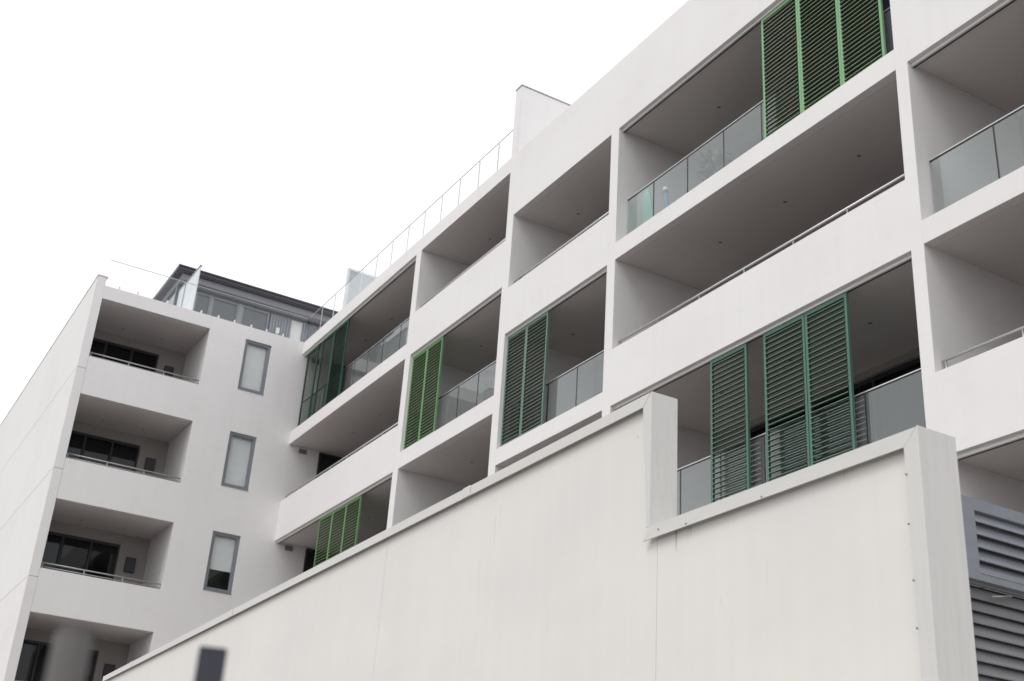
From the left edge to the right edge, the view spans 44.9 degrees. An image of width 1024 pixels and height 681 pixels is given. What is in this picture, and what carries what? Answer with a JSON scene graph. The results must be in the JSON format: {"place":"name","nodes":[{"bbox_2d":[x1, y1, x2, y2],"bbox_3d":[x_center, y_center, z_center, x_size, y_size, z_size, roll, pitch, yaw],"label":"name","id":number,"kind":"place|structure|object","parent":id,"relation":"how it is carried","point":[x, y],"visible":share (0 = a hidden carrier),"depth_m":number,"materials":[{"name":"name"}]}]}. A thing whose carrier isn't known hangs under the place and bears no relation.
{"place":"outdoors","nodes":[
{"label":"outdoors","id":0,"kind":"place"},
{"bbox_2d":[0,0,687,424],"label":"sky","id":1,"kind":"structure","parent":0,"point":[277,146],"materials":[{"name":"white"}]},
{"bbox_2d":[483,376,494,400],"bbox_3d":[-0.293,1.322,27.850,0.512,0.951,0.500,-16,-32,36],"label":"balcony chair","id":2,"kind":"object","parent":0,"point":[489,387],"visible":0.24,"depth_m":27.82,"materials":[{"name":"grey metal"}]},
{"bbox_2d":[0,0,1023,680],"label":"apartment building","id":3,"kind":"structure","parent":0,"point":[826,262],"depth_m":24.98,"materials":[{"name":"paint"}]},
{"bbox_2d":[15,639,98,680],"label":"balcony door","id":4,"kind":"structure","parent":3,"relation":"in","point":[28,650],"depth_m":34.22,"materials":[{"name":"black glass"}]},
{"bbox_2d":[41,531,119,580],"bbox_3d":[-12.640,6.774,35.408,2.427,2.380,0.090,17,-28,-26],"label":"balcony door","id":5,"kind":"structure","parent":3,"relation":"in","point":[104,556],"depth_m":35.79,"materials":[{"name":"black glass"}]},
{"bbox_2d":[66,431,139,472],"bbox_3d":[-12.445,3.987,36.728,2.427,2.380,0.090,17,-28,-26],"label":"balcony door","id":6,"kind":"structure","parent":3,"relation":"in","point":[96,447],"depth_m":37.15,"materials":[{"name":"black glass"}]},
{"bbox_2d":[89,338,158,371],"bbox_3d":[-12.252,1.227,38.034,2.427,2.380,0.090,17,-28,-26],"label":"balcony door","id":7,"kind":"structure","parent":3,"relation":"in","point":[121,352],"depth_m":38.51,"materials":[{"name":"black glass"}]},
{"bbox_2d":[193,291,211,314],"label":"penthouse window","id":8,"kind":"structure","parent":3,"relation":"in","point":[202,301],"depth_m":41.46,"materials":[{"name":"grey glass"}]},
{"bbox_2d":[203,531,239,594],"bbox_3d":[-8.293,6.354,35.399,0.834,1.720,0.174,17,-28,-26],"label":"window","id":9,"kind":"structure","parent":3,"relation":"in","point":[224,547],"depth_m":35.53,"materials":[{"name":"grey glass"}]},
{"bbox_2d":[210,296,238,322],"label":"penthouse window","id":10,"kind":"structure","parent":3,"relation":"in","point":[227,310],"depth_m":41.80,"materials":[{"name":"grey glass"}]},
{"bbox_2d":[221,431,255,490],"bbox_3d":[-8.098,3.585,36.706,0.834,1.697,0.167,17,-28,-26],"label":"window","id":11,"kind":"structure","parent":3,"relation":"in","point":[240,449],"depth_m":36.77,"materials":[{"name":"grey glass"}]},
{"bbox_2d":[238,339,270,395],"bbox_3d":[-7.905,0.838,38.007,0.834,1.673,0.167,17,-28,-26],"label":"window","id":12,"kind":"structure","parent":3,"relation":"in","point":[253,373],"depth_m":38.08,"materials":[{"name":"grey glass"}]},
{"bbox_2d":[240,305,269,330],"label":"penthouse window","id":13,"kind":"structure","parent":3,"relation":"in","point":[259,319],"depth_m":42.28,"materials":[{"name":"grey glass"}]},
{"bbox_2d":[289,320,302,340],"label":"terrace door","id":14,"kind":"structure","parent":3,"relation":"in","point":[296,327],"depth_m":42.96,"materials":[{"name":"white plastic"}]},
{"bbox_2d":[303,548,335,572],"bbox_3d":[-5.657,7.480,36.493,1.220,2.555,0.049,17,-28,-26],"label":"side door","id":15,"kind":"structure","parent":3,"relation":"in","point":[310,553],"depth_m":36.73,"materials":[{"name":"black glass"}]},
{"bbox_2d":[316,452,344,477],"bbox_3d":[-5.467,4.761,37.781,1.220,2.575,0.049,17,-28,-26],"label":"side door","id":16,"kind":"structure","parent":3,"relation":"in","point":[325,461],"depth_m":38.07,"materials":[{"name":"black glass"}]},
{"bbox_2d":[327,363,365,402],"bbox_3d":[-5.276,2.039,39.069,1.220,2.570,0.049,17,-28,-26],"label":"side door","id":17,"kind":"structure","parent":3,"relation":"in","point":[347,377],"depth_m":39.45,"materials":[{"name":"black glass"}]},
{"bbox_2d":[642,189,652,222],"bbox_3d":[2.644,-2.356,23.947,0.198,1.216,0.340,17,-28,-26],"label":"surfboard","id":18,"kind":"object","parent":3,"relation":"on","point":[647,208],"visible":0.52,"depth_m":24.01,"materials":[{"name":"green plastic"}]},
{"bbox_2d":[663,186,668,207],"bbox_3d":[2.972,-2.506,23.363,0.300,1.026,0.306,-2,-26,13],"label":"folded parasol","id":19,"kind":"object","parent":3,"relation":"on","point":[665,192],"visible":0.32,"depth_m":23.55,"materials":[{"name":"blue fabric"}]},
{"bbox_2d":[698,146,731,181],"bbox_3d":[3.709,-2.966,22.655,0.642,1.344,0.742,0,-26,9],"label":"potted plant","id":20,"kind":"object","parent":3,"relation":"on","point":[711,164],"visible":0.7,"depth_m":22.62,"materials":[{"name":"grey plant"}]},
{"bbox_2d":[750,357,925,487],"bbox_3d":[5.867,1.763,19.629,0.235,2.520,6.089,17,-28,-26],"label":"balcony railing","id":21,"kind":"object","parent":3,"relation":"in","point":[894,408],"depth_m":20.17,"materials":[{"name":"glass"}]},
{"bbox_2d":[868,0,893,60],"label":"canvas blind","id":22,"kind":"object","parent":3,"relation":"attached to","point":[888,31],"visible":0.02,"depth_m":19.16,"materials":[{"name":"grey fabric"}]},
{"bbox_2d":[596,368,602,394],"bbox_3d":[1.940,1.007,23.797,0.500,0.951,0.512,12,-27,-17],"label":"balcony chair","id":23,"kind":"object","parent":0,"point":[599,389],"visible":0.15,"depth_m":23.88,"materials":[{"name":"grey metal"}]},
{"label":"courtyard paving","id":24,"kind":"structure","parent":0,"visible":0},
{"bbox_2d":[961,495,1023,680],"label":"louvre enclosure","id":25,"kind":"object","parent":24,"relation":"on","point":[994,538],"visible":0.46,"depth_m":9.67,"materials":[{"name":"grey metal"}]},
{"bbox_3d":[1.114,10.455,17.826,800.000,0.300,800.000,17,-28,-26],"label":"ground","id":26,"kind":"structure","parent":0,"visible":0},
{"bbox_2d":[44,626,92,680],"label":"column","id":27,"kind":"structure","parent":26,"relation":"on","point":[70,653],"depth_m":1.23,"materials":[{"name":"grey concrete"}]},
{"bbox_2d":[194,646,227,680],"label":"fence post","id":28,"kind":"object","parent":26,"relation":"on","point":[211,663],"visible":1,"depth_m":1.72,"materials":[{"name":"paint"}]},
{"bbox_2d":[102,391,977,680],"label":"boundary wall","id":29,"kind":"structure","parent":26,"relation":"on","point":[586,553],"depth_m":9.10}
]}

